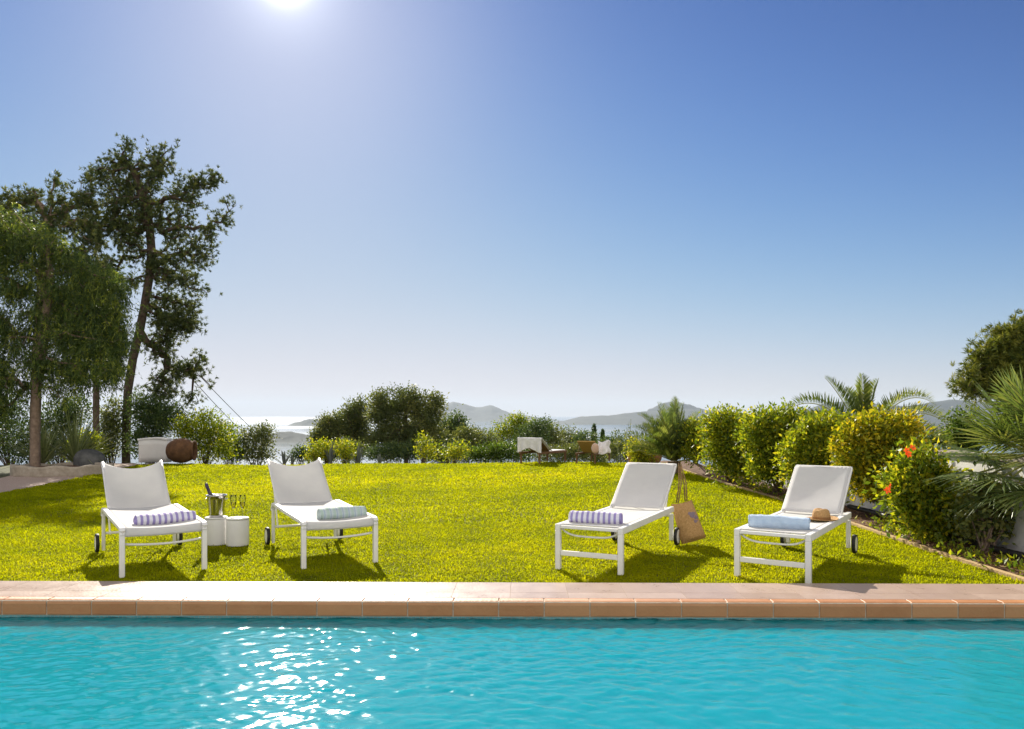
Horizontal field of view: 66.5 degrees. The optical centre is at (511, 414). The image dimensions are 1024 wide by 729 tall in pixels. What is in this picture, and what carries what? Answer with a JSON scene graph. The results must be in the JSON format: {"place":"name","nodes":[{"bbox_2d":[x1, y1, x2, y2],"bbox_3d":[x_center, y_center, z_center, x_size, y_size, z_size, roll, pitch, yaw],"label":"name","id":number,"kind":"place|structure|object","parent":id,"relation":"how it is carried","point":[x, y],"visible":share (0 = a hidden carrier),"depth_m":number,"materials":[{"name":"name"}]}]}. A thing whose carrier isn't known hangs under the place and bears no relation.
{"place":"outdoors","nodes":[
{"label":"outdoors","id":0,"kind":"place"},
{"bbox_2d":[0,463,147,491],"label":"gravel path","id":1,"kind":"structure","parent":0,"point":[8,483],"depth_m":17.47,"materials":[{"name":"beige gravel"}]},
{"bbox_2d":[10,462,113,476],"bbox_3d":[-11.166,1.360,19.369,2.441,0.280,1.624,0,0,0],"label":"stone planter","id":2,"kind":"object","parent":1,"relation":"on","point":[70,469],"visible":0.81,"depth_m":18.71,"materials":[{"name":"stone"}]},
{"bbox_2d":[0,411,85,469],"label":"yucca","id":3,"kind":"object","parent":2,"relation":"in","point":[46,455],"visible":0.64,"depth_m":20.41,"materials":[{"name":"green plant"}]},
{"bbox_2d":[19,405,143,466],"bbox_3d":[-11.390,0.542,20.948,3.458,2.200,3.293,0,0,40],"label":"yucca","id":4,"kind":"object","parent":2,"relation":"in","point":[75,437],"visible":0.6,"depth_m":20.74,"materials":[{"name":"green plant"}]},
{"bbox_2d":[73,449,105,465],"bbox_3d":[-10.917,1.217,20.155,0.730,0.660,0.667,0,0,0],"label":"boulder","id":5,"kind":"object","parent":1,"relation":"on","point":[83,457],"visible":0.51,"depth_m":19.91,"materials":[{"name":"grey stone"}]},
{"bbox_2d":[137,437,172,462],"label":"white planter pot","id":6,"kind":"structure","parent":1,"relation":"on","point":[152,449],"depth_m":23.77,"materials":[{"name":"white paint"}]},
{"bbox_2d":[181,356,290,462],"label":"power cable","id":7,"kind":"object","parent":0,"point":[225,402],"visible":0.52,"depth_m":71.45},
{"bbox_2d":[256,431,309,442],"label":"island","id":8,"kind":"structure","parent":0,"point":[290,437],"depth_m":2918.98,"materials":[{"name":"white stone"}]},
{"bbox_2d":[290,419,318,425],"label":"island","id":9,"kind":"structure","parent":0,"point":[308,422],"depth_m":7376.31,"materials":[{"name":"grey stone"}]},
{"bbox_2d":[0,465,745,477],"bbox_3d":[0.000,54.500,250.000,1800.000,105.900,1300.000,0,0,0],"label":"ground","id":10,"kind":"structure","parent":0,"point":[4,471],"depth_m":21.68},
{"bbox_2d":[0,393,55,464],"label":"bush","id":11,"kind":"object","parent":10,"relation":"on","point":[13,437],"visible":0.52,"depth_m":26.83,"materials":[{"name":"green plant"}]},
{"bbox_2d":[15,387,92,463],"bbox_3d":[-16.808,0.685,28.949,2.833,3.390,2.147,0,0,0],"label":"bush","id":12,"kind":"object","parent":10,"relation":"on","point":[59,412],"visible":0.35,"depth_m":28.83,"materials":[{"name":"green plant"}]},
{"bbox_2d":[0,166,119,462],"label":"pine tree","id":13,"kind":"object","parent":10,"relation":"on","point":[56,217],"visible":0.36,"depth_m":26.85,"materials":[{"name":"green plant"}]},
{"bbox_2d":[0,202,152,466],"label":"weeping tree","id":14,"kind":"object","parent":10,"relation":"on","point":[42,365],"visible":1,"depth_m":19.29,"materials":[{"name":"green plant"}]},
{"bbox_2d":[63,427,113,461],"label":"bush","id":15,"kind":"object","parent":10,"relation":"on","point":[101,446],"visible":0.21,"depth_m":24.56,"materials":[{"name":"green plant"}]},
{"bbox_2d":[54,258,138,440],"bbox_3d":[-13.595,-1.655,25.499,2.921,7.066,1.895,0,0,0],"label":"pine tree","id":16,"kind":"object","parent":10,"relation":"on","point":[97,402],"visible":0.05,"depth_m":25.43,"materials":[{"name":"green plant"}]},
{"bbox_2d":[92,394,130,463],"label":"bush","id":17,"kind":"object","parent":10,"relation":"on","point":[113,421],"visible":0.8,"depth_m":27.89,"materials":[{"name":"green plant"}]},
{"bbox_2d":[112,386,190,463],"bbox_3d":[-12.546,0.552,27.477,2.653,3.127,1.935,0,0,0],"label":"bush","id":18,"kind":"object","parent":10,"relation":"on","point":[161,413],"visible":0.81,"depth_m":27.29,"materials":[{"name":"green plant"}]},
{"bbox_2d":[77,132,242,462],"bbox_3d":[-12.908,-3.866,28.474,6.106,12.719,2.041,0,0,0],"label":"pine tree","id":19,"kind":"object","parent":10,"relation":"on","point":[141,203],"visible":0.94,"depth_m":28.37,"materials":[{"name":"green plant"}]},
{"bbox_2d":[167,405,244,463],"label":"bush","id":20,"kind":"object","parent":10,"relation":"on","point":[206,438],"visible":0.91,"depth_m":26.32,"materials":[{"name":"green plant"}]},
{"bbox_2d":[214,420,249,464],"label":"bush","id":21,"kind":"object","parent":10,"relation":"on","point":[235,447],"visible":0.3,"depth_m":28.89,"materials":[{"name":"green plant"}]},
{"bbox_2d":[231,419,281,464],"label":"bush","id":22,"kind":"object","parent":10,"relation":"on","point":[263,432],"visible":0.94,"depth_m":28.85,"materials":[{"name":"green plant"}]},
{"bbox_2d":[276,450,290,464],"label":"agave","id":23,"kind":"object","parent":10,"relation":"on","point":[284,459],"visible":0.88,"depth_m":24.25,"materials":[{"name":"green plant"}]},
{"bbox_2d":[280,442,317,464],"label":"bush","id":24,"kind":"object","parent":10,"relation":"on","point":[297,456],"visible":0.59,"depth_m":30.91,"materials":[{"name":"green plant"}]},
{"bbox_2d":[298,437,322,464],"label":"young plant","id":25,"kind":"object","parent":10,"relation":"on","point":[312,455],"visible":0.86,"depth_m":24.50,"materials":[{"name":"green plant"}]},
{"bbox_2d":[312,436,338,463],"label":"young plant","id":26,"kind":"object","parent":10,"relation":"on","point":[323,449],"visible":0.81,"depth_m":24.52,"materials":[{"name":"green plant"}]},
{"bbox_2d":[302,409,349,463],"bbox_3d":[-8.083,1.678,34.013,2.118,4.046,1.924,0,0,0],"label":"round tree","id":27,"kind":"object","parent":10,"relation":"on","point":[329,426],"visible":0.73,"depth_m":33.73,"materials":[{"name":"green plant"}]},
{"bbox_2d":[323,445,335,463],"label":"agave","id":28,"kind":"object","parent":10,"relation":"on","point":[330,456],"visible":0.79,"depth_m":24.27,"materials":[{"name":"green plant"}]},
{"bbox_2d":[315,435,368,463],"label":"bush","id":29,"kind":"object","parent":10,"relation":"on","point":[361,445],"visible":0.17,"depth_m":30.92,"materials":[{"name":"green plant"}]},
{"bbox_2d":[328,435,361,463],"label":"young plant","id":30,"kind":"object","parent":10,"relation":"on","point":[344,451],"visible":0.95,"depth_m":24.53,"materials":[{"name":"green plant"}]},
{"bbox_2d":[332,392,378,462],"bbox_3d":[-6.957,1.470,35.039,2.451,4.977,2.119,0,0,0],"label":"round tree","id":31,"kind":"object","parent":10,"relation":"on","point":[354,412],"visible":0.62,"depth_m":34.63,"materials":[{"name":"green plant"}]},
{"bbox_2d":[351,444,365,462],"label":"agave","id":32,"kind":"object","parent":10,"relation":"on","point":[359,455],"visible":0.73,"depth_m":24.25,"materials":[{"name":"green plant"}]},
{"bbox_2d":[360,380,452,462],"bbox_3d":[-4.452,1.028,32.986,3.944,4.971,2.650,0,0,0],"label":"round tree","id":33,"kind":"object","parent":10,"relation":"on","point":[413,406],"visible":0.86,"depth_m":32.65,"materials":[{"name":"green plant"}]},
{"bbox_2d":[356,437,467,463],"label":"bush","id":34,"kind":"object","parent":10,"relation":"on","point":[397,453],"visible":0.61,"depth_m":29.84,"materials":[{"name":"green plant"}]},
{"bbox_2d":[407,430,442,462],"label":"young plant","id":35,"kind":"object","parent":10,"relation":"on","point":[426,449],"visible":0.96,"depth_m":24.55,"materials":[{"name":"green plant"}]},
{"bbox_2d":[427,403,471,463],"bbox_3d":[-3.018,1.869,36.016,2.193,4.791,2.038,0,0,-25],"label":"round tree","id":36,"kind":"object","parent":10,"relation":"on","point":[455,421],"visible":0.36,"depth_m":35.78,"materials":[{"name":"green plant"}]},
{"bbox_2d":[436,439,477,463],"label":"young plant","id":37,"kind":"object","parent":10,"relation":"on","point":[459,451],"visible":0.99,"depth_m":24.54,"materials":[{"name":"green plant"}]},
{"bbox_2d":[443,422,484,462],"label":"bush","id":38,"kind":"object","parent":10,"relation":"on","point":[469,435],"visible":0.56,"depth_m":32.87,"materials":[{"name":"green plant"}]},
{"bbox_2d":[458,424,507,462],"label":"bush","id":39,"kind":"object","parent":10,"relation":"on","point":[490,437],"visible":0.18,"depth_m":33.89,"materials":[{"name":"green plant"}]},
{"bbox_2d":[460,436,537,462],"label":"bush","id":40,"kind":"object","parent":10,"relation":"on","point":[498,453],"visible":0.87,"depth_m":28.84,"materials":[{"name":"green plant"}]},
{"bbox_2d":[484,410,536,462],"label":"bush","id":41,"kind":"object","parent":10,"relation":"on","point":[508,431],"visible":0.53,"depth_m":39.77,"materials":[{"name":"green plant"}]},
{"bbox_2d":[0,615,1023,620],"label":"pool basin","id":42,"kind":"object","parent":10,"relation":"in","point":[589,618],"depth_m":5.81,"materials":[{"name":"tile"}]},
{"bbox_2d":[0,616,1023,728],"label":"pool water","id":43,"kind":"structure","parent":42,"relation":"in","point":[254,673],"depth_m":4.57,"materials":[{"name":"teal liquid"}]},
{"bbox_2d":[0,596,1023,618],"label":"pool coping","id":44,"kind":"object","parent":42,"relation":"on","point":[121,606],"visible":1,"depth_m":5.78,"materials":[{"name":"tile"}]},
{"bbox_2d":[0,599,1023,618],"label":"coping mortar","id":45,"kind":"object","parent":44,"relation":"on","point":[544,602],"visible":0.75,"depth_m":5.78,"materials":[{"name":"concrete"}]},
{"bbox_2d":[510,413,557,461],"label":"bush","id":46,"kind":"object","parent":10,"relation":"on","point":[539,428],"visible":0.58,"depth_m":37.91,"materials":[{"name":"green plant"}]},
{"bbox_2d":[531,419,568,460],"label":"bush","id":47,"kind":"object","parent":10,"relation":"on","point":[556,434],"visible":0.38,"depth_m":41.83,"materials":[{"name":"green plant"}]},
{"bbox_2d":[549,423,588,461],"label":"bush","id":48,"kind":"object","parent":10,"relation":"on","point":[571,435],"visible":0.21,"depth_m":45.81,"materials":[{"name":"green plant"}]},
{"bbox_2d":[528,437,613,461],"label":"bush","id":49,"kind":"object","parent":10,"relation":"on","point":[572,450],"visible":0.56,"depth_m":28.88,"materials":[{"name":"green plant"}]},
{"bbox_2d":[570,428,605,461],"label":"bush","id":50,"kind":"object","parent":10,"relation":"on","point":[582,436],"visible":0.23,"depth_m":43.84,"materials":[{"name":"green plant"}]},
{"bbox_2d":[591,423,596,440],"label":"cypress","id":51,"kind":"object","parent":10,"relation":"on","point":[594,427],"visible":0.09,"depth_m":47.93,"materials":[{"name":"green plant"}]},
{"bbox_2d":[594,430,628,462],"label":"bush","id":52,"kind":"object","parent":10,"relation":"on","point":[610,439],"visible":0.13,"depth_m":32.95,"materials":[{"name":"green plant"}]},
{"bbox_2d":[603,431,646,462],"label":"bush","id":53,"kind":"object","parent":10,"relation":"on","point":[614,451],"visible":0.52,"depth_m":26.91,"materials":[{"name":"green plant"}]},
{"bbox_2d":[687,401,772,486],"bbox_3d":[4.510,0.626,15.637,1.835,1.809,1.540,0,0,-41],"label":"hedge shrub","id":54,"kind":"object","parent":10,"relation":"on","point":[719,430],"visible":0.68,"depth_m":15.44,"materials":[{"name":"green plant"}]},
{"bbox_2d":[781,373,954,448],"bbox_3d":[5.997,0.408,13.224,2.868,2.283,1.746,0,0,0],"label":"feather palm","id":55,"kind":"object","parent":10,"relation":"on","point":[855,399],"visible":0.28,"depth_m":13.23,"materials":[{"name":"green plant"}]},
{"bbox_2d":[764,447,1023,551],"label":"garden wall","id":56,"kind":"structure","parent":10,"relation":"on","point":[1018,532],"depth_m":8.32,"materials":[{"name":"stone"}]},
{"bbox_2d":[924,425,955,448],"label":"bush","id":57,"kind":"object","parent":10,"relation":"on","point":[943,446],"visible":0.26,"depth_m":23.90,"materials":[{"name":"green plant"}]},
{"bbox_2d":[936,402,989,451],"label":"bush","id":58,"kind":"object","parent":10,"relation":"on","point":[955,422],"visible":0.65,"depth_m":14.41,"materials":[{"name":"green plant"}]},
{"bbox_2d":[944,308,1023,405],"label":"pine tree","id":59,"kind":"object","parent":10,"relation":"on","point":[1002,347],"visible":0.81,"depth_m":16.32,"materials":[{"name":"green plant"}]},
{"bbox_2d":[432,402,560,421],"bbox_3d":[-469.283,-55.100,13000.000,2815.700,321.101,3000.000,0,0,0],"label":"mountain","id":60,"kind":"structure","parent":0,"point":[489,413],"depth_m":12420.51,"materials":[{"name":"grey stone"}]},
{"bbox_2d":[0,461,1023,583],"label":"lawn","id":61,"kind":"structure","parent":0,"point":[474,544],"depth_m":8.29,"materials":[{"name":"plant"}]},
{"bbox_2d":[94,460,206,577],"bbox_3d":[-3.745,0.986,8.011,0.846,0.929,2.150,0,0,-33],"label":"sun lounger","id":62,"kind":"object","parent":61,"relation":"on","point":[130,494],"visible":0.88,"depth_m":8.30,"materials":[{"name":"white paint"}]},
{"bbox_2d":[133,511,195,524],"bbox_3d":[-3.293,0.983,7.427,0.542,0.110,0.137,0,0,-39],"label":"rolled towel","id":63,"kind":"object","parent":62,"relation":"on","point":[161,518],"visible":0.91,"depth_m":7.37,"materials":[{"name":"fabric"}]},
{"bbox_2d":[165,438,197,462],"bbox_3d":[-9.895,1.075,23.356,0.800,0.750,0.750,0,0,-8],"label":"rust jar","id":64,"kind":"object","parent":61,"relation":"on","point":[181,450],"visible":1,"depth_m":23.11,"materials":[{"name":"brown ceramic"}]},
{"bbox_2d":[205,516,227,545],"bbox_3d":[-3.308,1.298,8.740,0.246,0.305,0.246,0,0,0],"label":"side table","id":65,"kind":"object","parent":61,"relation":"on","point":[216,531],"visible":0.73,"depth_m":8.63,"materials":[{"name":"white paint"}]},
{"bbox_2d":[205,494,227,517],"bbox_3d":[-3.302,1.018,8.730,0.232,0.251,0.232,0,0,34],"label":"ice bucket","id":66,"kind":"object","parent":65,"relation":"on","point":[216,506],"visible":0.99,"depth_m":8.65,"materials":[{"name":"metal"}]},
{"bbox_2d":[205,483,212,495],"bbox_3d":[-3.343,0.945,8.710,0.080,0.388,0.080,-19,6,0],"label":"champagne bottle","id":67,"kind":"object","parent":66,"relation":"in","point":[208,489],"visible":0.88,"depth_m":8.68,"materials":[{"name":"black glass"}]},
{"bbox_2d":[226,516,248,546],"bbox_3d":[-3.048,1.298,8.680,0.244,0.305,0.244,0,0,0],"label":"side table","id":68,"kind":"object","parent":61,"relation":"on","point":[237,531],"visible":0.98,"depth_m":8.58,"materials":[{"name":"white paint"}]},
{"bbox_2d":[264,457,377,568],"bbox_3d":[-2.127,0.986,8.429,0.846,0.929,2.150,0,0,-27],"label":"sun lounger","id":69,"kind":"object","parent":61,"relation":"on","point":[302,494],"visible":0.9,"depth_m":8.75,"materials":[{"name":"white paint"}]},
{"bbox_2d":[317,506,366,519],"bbox_3d":[-1.695,0.977,7.790,0.482,0.121,0.156,0,0,-31],"label":"rolled towel","id":70,"kind":"object","parent":69,"relation":"on","point":[337,512],"visible":0.91,"depth_m":7.73,"materials":[{"name":"fabric"}]},
{"bbox_2d":[519,441,566,463],"bbox_3d":[0.954,1.077,23.707,0.683,0.747,1.734,0,0,32],"label":"wicker lounger","id":71,"kind":"object","parent":61,"relation":"on","point":[545,450],"visible":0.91,"depth_m":23.39,"materials":[{"name":"brown wicker"}]},
{"bbox_2d":[517,437,551,452],"bbox_3d":[0.675,0.898,23.260,0.820,0.450,0.683,0,0,32],"label":"draped towel","id":72,"kind":"object","parent":71,"relation":"on","point":[523,443],"visible":1,"depth_m":23.03,"materials":[{"name":"white fabric"}]},
{"bbox_2d":[575,441,609,463],"bbox_3d":[2.475,1.113,23.797,0.616,0.674,1.564,0,0,24],"label":"wicker lounger","id":73,"kind":"object","parent":61,"relation":"on","point":[585,446],"visible":0.73,"depth_m":23.35,"materials":[{"name":"wicker"}]},
{"bbox_2d":[591,443,598,452],"bbox_3d":[2.385,0.967,22.400,0.218,0.295,0.088,0,0,0],"label":"cushion","id":74,"kind":"object","parent":73,"relation":"on","point":[595,447],"visible":1,"depth_m":22.37,"materials":[{"name":"beige fabric"}]},
{"bbox_2d":[555,462,679,574],"bbox_3d":[1.160,1.004,8.122,0.754,0.892,2.089,0,0,26],"label":"sun lounger","id":75,"kind":"object","parent":61,"relation":"on","point":[640,498],"visible":0.94,"depth_m":8.54,"materials":[{"name":"white paint"}]},
{"bbox_2d":[568,510,622,523],"bbox_3d":[0.798,0.979,7.453,0.512,0.118,0.149,0,0,18],"label":"rolled towel","id":76,"kind":"object","parent":75,"relation":"on","point":[595,517],"visible":0.96,"depth_m":7.40,"materials":[{"name":"fabric"}]},
{"bbox_2d":[671,464,705,543],"bbox_3d":[1.981,0.995,8.753,0.332,0.894,0.235,0,0,29],"label":"straw bag","id":77,"kind":"object","parent":75,"relation":"hanging from","point":[688,524],"visible":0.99,"depth_m":8.70,"materials":[{"name":"wicker"}]},
{"bbox_2d":[614,419,642,464],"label":"tall weed","id":78,"kind":"object","parent":61,"relation":"on","point":[617,446],"visible":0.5,"depth_m":22.63,"materials":[{"name":"green plant"}]},
{"bbox_2d":[627,444,661,462],"bbox_3d":[3.630,1.110,21.151,0.850,0.680,0.680,0,0,-28],"label":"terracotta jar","id":79,"kind":"object","parent":61,"relation":"on","point":[659,458],"visible":0.24,"depth_m":20.98,"materials":[{"name":"brown ceramic"}]},
{"bbox_2d":[618,431,658,462],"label":"young plant","id":80,"kind":"object","parent":79,"relation":"in","point":[637,455],"visible":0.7,"depth_m":20.60,"materials":[{"name":"green plant"}]},
{"bbox_2d":[620,396,710,473],"bbox_3d":[4.070,0.484,19.262,2.590,1.932,2.852,0,0,-17],"label":"feather palm","id":81,"kind":"object","parent":61,"relation":"on","point":[664,436],"visible":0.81,"depth_m":18.99,"materials":[{"name":"green plant"}]},
{"bbox_2d":[734,465,857,582],"bbox_3d":[2.844,1.004,7.701,0.754,0.892,2.089,0,0,34],"label":"sun lounger","id":82,"kind":"object","parent":61,"relation":"on","point":[811,488],"visible":0.84,"depth_m":8.11,"materials":[{"name":"white paint"}]},
{"bbox_2d":[748,514,809,529],"bbox_3d":[2.430,0.975,7.113,0.532,0.125,0.152,0,0,23],"label":"rolled towel","id":83,"kind":"object","parent":82,"relation":"on","point":[777,522],"visible":0.98,"depth_m":7.06,"materials":[{"name":"blue fabric"}]},
{"bbox_2d":[807,508,838,520],"bbox_3d":[3.013,0.968,7.612,0.345,0.110,0.301,0,0,-29],"label":"straw hat","id":84,"kind":"object","parent":82,"relation":"on","point":[819,514],"visible":0.96,"depth_m":7.55,"materials":[{"name":"beige wicker"}]},
{"bbox_2d":[683,469,1023,580],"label":"bed edging","id":85,"kind":"object","parent":61,"relation":"on","point":[979,565],"visible":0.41,"depth_m":8.37,"materials":[{"name":"beige stone"}]},
{"bbox_2d":[0,581,1023,599],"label":"pool paving","id":86,"kind":"structure","parent":0,"point":[491,590],"depth_m":6.13,"materials":[{"name":"beige stone"}]},
{"bbox_2d":[0,417,1023,464],"bbox_3d":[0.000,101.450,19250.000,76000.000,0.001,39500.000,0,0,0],"label":"sea","id":87,"kind":"structure","parent":0,"point":[283,423],"depth_m":4995.93,"materials":[{"name":"blue liquid"}]},
{"bbox_2d":[0,0,1023,416],"label":"sky","id":88,"kind":"structure","parent":0,"point":[555,208],"materials":[{"name":"blue"}]},
{"bbox_2d":[598,440,610,454],"bbox_3d":[2.665,0.950,22.600,0.394,0.434,0.246,0,0,0],"label":"white cloth","id":89,"kind":"object","parent":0,"point":[604,447],"visible":0.97,"depth_m":22.59,"materials":[{"name":"white fabric"}]},
{"bbox_2d":[552,409,756,424],"bbox_3d":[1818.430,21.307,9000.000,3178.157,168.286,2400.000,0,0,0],"label":"mountain","id":90,"kind":"structure","parent":0,"point":[625,418],"depth_m":8534.20,"materials":[{"name":"grey stone"}]},
{"bbox_2d":[647,402,711,410],"bbox_3d":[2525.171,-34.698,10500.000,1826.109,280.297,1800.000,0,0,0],"label":"mountain","id":91,"kind":"structure","parent":0,"point":[685,406],"depth_m":10401.56,"materials":[{"name":"grey stone"}]},
{"bbox_2d":[660,460,1023,575],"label":"garden bed","id":92,"kind":"object","parent":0,"point":[703,470],"visible":0.28,"depth_m":10.50,"materials":[{"name":"soil"}]},
{"bbox_2d":[672,416,709,469],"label":"hedge shrub","id":93,"kind":"object","parent":92,"relation":"on","point":[689,450],"visible":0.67,"depth_m":18.51,"materials":[{"name":"green plant"}]},
{"bbox_2d":[748,483,785,493],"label":"weed","id":94,"kind":"object","parent":92,"relation":"on","point":[764,489],"visible":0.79,"depth_m":14.60,"materials":[{"name":"green plant"}]},
{"bbox_2d":[731,396,814,493],"bbox_3d":[4.685,0.571,13.777,1.619,1.783,1.164,0,0,0],"label":"hedge shrub","id":95,"kind":"object","parent":92,"relation":"on","point":[762,428],"visible":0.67,"depth_m":13.65,"materials":[{"name":"green plant"}]},
{"bbox_2d":[764,405,849,494],"bbox_3d":[4.814,0.651,12.392,1.507,1.618,1.174,0,0,0],"label":"hedge shrub","id":96,"kind":"object","parent":92,"relation":"on","point":[806,443],"visible":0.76,"depth_m":12.24,"materials":[{"name":"green plant"}]},
{"bbox_2d":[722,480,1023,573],"bbox_3d":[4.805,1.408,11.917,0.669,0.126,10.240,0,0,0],"label":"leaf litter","id":97,"kind":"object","parent":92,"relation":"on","point":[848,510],"visible":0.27,"depth_m":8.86,"materials":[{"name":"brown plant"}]},
{"bbox_2d":[855,513,911,535],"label":"weed","id":98,"kind":"object","parent":92,"relation":"on","point":[879,521],"visible":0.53,"depth_m":9.74,"materials":[{"name":"green plant"}]},
{"bbox_2d":[821,401,947,507],"bbox_3d":[5.078,0.638,10.655,1.704,1.651,1.291,0,0,-32],"label":"hedge shrub","id":99,"kind":"object","parent":92,"relation":"on","point":[869,441],"visible":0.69,"depth_m":10.44,"materials":[{"name":"green plant"}]},
{"bbox_2d":[861,430,975,542],"bbox_3d":[4.739,0.892,9.021,1.398,1.442,1.296,0,0,0],"label":"hedge shrub","id":100,"kind":"object","parent":92,"relation":"on","point":[915,501],"visible":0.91,"depth_m":8.76,"materials":[{"name":"green plant"}]},
{"bbox_2d":[884,521,966,546],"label":"weed","id":101,"kind":"object","parent":92,"relation":"on","point":[921,536],"visible":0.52,"depth_m":8.83,"materials":[{"name":"green plant"}]},
{"bbox_2d":[847,504,1023,558],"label":"irrigation hose","id":102,"kind":"object","parent":92,"relation":"on","point":[1005,551],"visible":0.44,"depth_m":8.42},
{"bbox_2d":[912,531,1016,566],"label":"weed","id":103,"kind":"object","parent":92,"relation":"on","point":[970,549],"visible":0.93,"depth_m":7.96,"materials":[{"name":"green plant"}]},
{"bbox_2d":[922,365,1023,520],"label":"fan palm","id":104,"kind":"object","parent":92,"relation":"on","point":[1006,430],"visible":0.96,"depth_m":7.88,"materials":[{"name":"green plant"}]},
{"bbox_2d":[938,460,1022,552],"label":"hedge shrub","id":105,"kind":"object","parent":92,"relation":"on","point":[989,530],"visible":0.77,"depth_m":8.12,"materials":[{"name":"green plant"}]},
{"bbox_2d":[962,545,1023,576],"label":"weed","id":106,"kind":"object","parent":92,"relation":"on","point":[1014,563],"visible":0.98,"depth_m":7.36,"materials":[{"name":"green plant"}]},
{"bbox_2d":[805,399,1001,424],"bbox_3d":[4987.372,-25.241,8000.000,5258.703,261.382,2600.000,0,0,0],"label":"mountain","id":107,"kind":"structure","parent":0,"point":[946,405],"depth_m":7681.74,"materials":[{"name":"grey stone"}]},
{"bbox_2d":[917,421,1015,437],"bbox_3d":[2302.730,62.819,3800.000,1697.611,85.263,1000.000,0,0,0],"label":"hill","id":108,"kind":"structure","parent":0,"point":[947,424],"depth_m":3748.72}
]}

